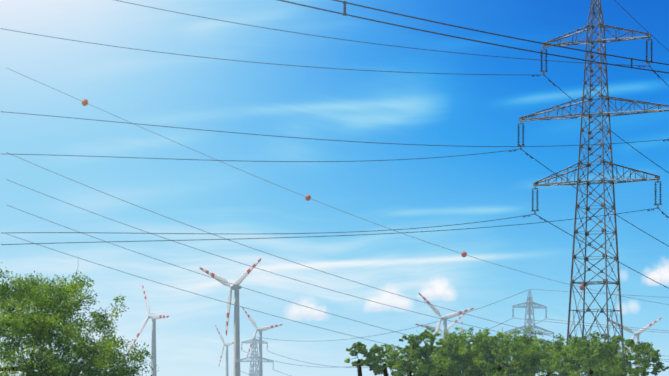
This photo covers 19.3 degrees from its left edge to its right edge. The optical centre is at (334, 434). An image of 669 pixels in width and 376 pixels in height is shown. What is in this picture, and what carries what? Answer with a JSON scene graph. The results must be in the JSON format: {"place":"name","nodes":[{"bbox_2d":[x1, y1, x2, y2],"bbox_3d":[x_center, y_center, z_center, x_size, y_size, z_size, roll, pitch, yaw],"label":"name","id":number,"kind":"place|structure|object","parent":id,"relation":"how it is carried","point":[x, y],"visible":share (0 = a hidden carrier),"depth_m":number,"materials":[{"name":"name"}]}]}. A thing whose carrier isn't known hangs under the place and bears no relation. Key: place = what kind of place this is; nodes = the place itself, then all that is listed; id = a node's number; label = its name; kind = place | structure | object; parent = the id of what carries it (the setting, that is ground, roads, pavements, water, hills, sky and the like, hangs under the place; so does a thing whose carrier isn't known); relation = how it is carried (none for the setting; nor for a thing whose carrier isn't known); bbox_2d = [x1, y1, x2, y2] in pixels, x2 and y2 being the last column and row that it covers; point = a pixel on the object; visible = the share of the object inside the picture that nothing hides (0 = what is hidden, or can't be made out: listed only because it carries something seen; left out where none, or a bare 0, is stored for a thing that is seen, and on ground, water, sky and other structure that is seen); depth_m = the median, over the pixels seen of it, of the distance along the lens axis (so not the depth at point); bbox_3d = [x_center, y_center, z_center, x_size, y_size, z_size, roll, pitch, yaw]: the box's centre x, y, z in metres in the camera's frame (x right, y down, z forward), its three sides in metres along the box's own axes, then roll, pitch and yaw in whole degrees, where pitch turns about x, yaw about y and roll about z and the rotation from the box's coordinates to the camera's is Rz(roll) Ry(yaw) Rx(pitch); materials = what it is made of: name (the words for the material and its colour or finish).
{"place":"outdoors","nodes":[
{"label":"outdoors","id":0,"kind":"place"},
{"bbox_2d":[0,0,668,375],"label":"sky","id":1,"kind":"structure","parent":0,"point":[454,109],"materials":[{"name":"blue"}]},
{"bbox_2d":[6,68,668,361],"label":"power lines","id":2,"kind":"object","parent":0,"point":[252,248],"visible":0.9,"depth_m":229.05,"materials":[{"name":"grey"}]},
{"bbox_2d":[81,99,87,105],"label":"marker ball","id":3,"kind":"object","parent":2,"relation":"attached to","point":[85,102],"visible":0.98,"depth_m":201.67,"materials":[{"name":"paint"}]},
{"bbox_2d":[278,0,668,73],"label":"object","id":4,"kind":"object","parent":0,"point":[344,13],"visible":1,"depth_m":74.90,"materials":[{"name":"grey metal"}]},
{"bbox_3d":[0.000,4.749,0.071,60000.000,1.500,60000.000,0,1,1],"label":"ground","id":5,"kind":"structure","parent":0,"visible":0},
{"bbox_2d":[0,262,159,375],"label":"tree","id":6,"kind":"object","parent":5,"relation":"on","point":[37,323],"visible":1,"depth_m":68.58,"materials":[{"name":"green plant"}]},
{"bbox_2d":[131,285,168,375],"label":"wind turbine","id":7,"kind":"object","parent":5,"relation":"on","point":[154,317],"visible":0.96,"depth_m":2053.93,"materials":[{"name":"white metal"}]},
{"bbox_2d":[215,325,233,375],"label":"wind turbine","id":8,"kind":"object","parent":5,"relation":"on","point":[227,345],"visible":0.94,"depth_m":3436.34,"materials":[{"name":"white metal"}]},
{"bbox_2d":[200,258,260,375],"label":"wind turbine","id":9,"kind":"object","parent":5,"relation":"on","point":[235,288],"visible":0.92,"depth_m":1641.77,"materials":[{"name":"white metal"}]},
{"bbox_2d":[235,337,273,375],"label":"transmission tower","id":10,"kind":"structure","parent":5,"relation":"on","point":[257,358],"depth_m":719.98,"materials":[{"name":"metal"}]},
{"bbox_2d":[242,307,282,375],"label":"wind turbine","id":11,"kind":"object","parent":5,"relation":"on","point":[261,329],"visible":0.85,"depth_m":2637.93,"materials":[{"name":"white metal"}]},
{"bbox_2d":[344,342,377,375],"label":"tree","id":12,"kind":"object","parent":5,"relation":"on","point":[360,347],"visible":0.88,"depth_m":169.36,"materials":[{"name":"green plant"}]},
{"bbox_2d":[366,343,402,375],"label":"tree","id":13,"kind":"object","parent":5,"relation":"on","point":[381,353],"visible":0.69,"depth_m":169.01,"materials":[{"name":"green plant"}]},
{"bbox_2d":[385,335,434,375],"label":"tree","id":14,"kind":"object","parent":5,"relation":"on","point":[401,363],"visible":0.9,"depth_m":149.22,"materials":[{"name":"green plant"}]},
{"bbox_2d":[403,340,439,375],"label":"tree","id":15,"kind":"object","parent":5,"relation":"on","point":[407,356],"visible":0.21,"depth_m":167.46,"materials":[{"name":"green plant"}]},
{"bbox_2d":[401,327,473,375],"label":"tree","id":16,"kind":"object","parent":5,"relation":"on","point":[460,348],"visible":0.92,"depth_m":148.81,"materials":[{"name":"green plant"}]},
{"bbox_2d":[415,314,464,337],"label":"wind turbine","id":17,"kind":"object","parent":5,"relation":"on","point":[448,326],"visible":0.35,"depth_m":2728.43,"materials":[{"name":"white metal"}]},
{"bbox_2d":[419,293,473,343],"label":"wind turbine","id":18,"kind":"object","parent":5,"relation":"on","point":[437,312],"visible":0.71,"depth_m":2233.78,"materials":[{"name":"white metal"}]},
{"bbox_2d":[429,335,470,375],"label":"tree","id":19,"kind":"object","parent":5,"relation":"on","point":[442,340],"visible":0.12,"depth_m":164.58,"materials":[{"name":"green plant"}]},
{"bbox_2d":[444,326,507,375],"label":"tree","id":20,"kind":"object","parent":5,"relation":"on","point":[478,339],"visible":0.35,"depth_m":150.85,"materials":[{"name":"green plant"}]},
{"bbox_2d":[465,330,542,375],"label":"tree","id":21,"kind":"object","parent":5,"relation":"on","point":[515,346],"visible":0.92,"depth_m":148.74,"materials":[{"name":"green plant"}]},
{"bbox_2d":[500,335,550,374],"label":"tree","id":22,"kind":"object","parent":5,"relation":"on","point":[542,340],"visible":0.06,"depth_m":164.50,"materials":[{"name":"green plant"}]},
{"bbox_2d":[504,289,554,375],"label":"transmission tower","id":23,"kind":"structure","parent":5,"relation":"on","point":[529,307],"depth_m":498.44,"materials":[{"name":"metal"}]},
{"bbox_2d":[236,289,668,375],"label":"power lines","id":24,"kind":"object","parent":23,"relation":"attached to","point":[457,315],"visible":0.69,"depth_m":520.78,"materials":[{"name":"grey"}]},
{"bbox_2d":[502,326,590,375],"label":"tree","id":25,"kind":"object","parent":5,"relation":"on","point":[547,359],"visible":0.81,"depth_m":150.92,"materials":[{"name":"green plant"}]},
{"bbox_2d":[537,333,587,375],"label":"tree","id":26,"kind":"object","parent":5,"relation":"on","point":[549,346],"visible":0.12,"depth_m":161.28,"materials":[{"name":"green plant"}]},
{"bbox_2d":[552,331,629,375],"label":"tree","id":27,"kind":"object","parent":5,"relation":"on","point":[594,359],"visible":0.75,"depth_m":154.22,"materials":[{"name":"green plant"}]},
{"bbox_2d":[517,0,668,375],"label":"pylon","id":28,"kind":"object","parent":5,"relation":"on","point":[607,97],"visible":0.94,"depth_m":183.98,"materials":[{"name":"metal"}]},
{"bbox_2d":[0,0,668,288],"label":"power lines","id":29,"kind":"object","parent":28,"relation":"attached to","point":[340,140],"visible":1,"depth_m":139.16,"materials":[{"name":"grey metal"}]},
{"bbox_2d":[581,336,621,375],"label":"tree","id":30,"kind":"object","parent":5,"relation":"on","point":[605,343],"visible":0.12,"depth_m":168.69,"materials":[{"name":"green plant"}]},
{"bbox_2d":[584,335,658,375],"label":"tree","id":31,"kind":"object","parent":5,"relation":"on","point":[644,362],"visible":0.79,"depth_m":158.86,"materials":[{"name":"green plant"}]},
{"bbox_2d":[610,317,661,375],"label":"wind turbine","id":32,"kind":"object","parent":5,"relation":"on","point":[637,333],"visible":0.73,"depth_m":2536.52,"materials":[{"name":"white metal"}]},
{"bbox_2d":[621,342,668,375],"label":"tree","id":33,"kind":"object","parent":5,"relation":"on","point":[658,365],"visible":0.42,"depth_m":169.03,"materials":[{"name":"green plant"}]}
]}

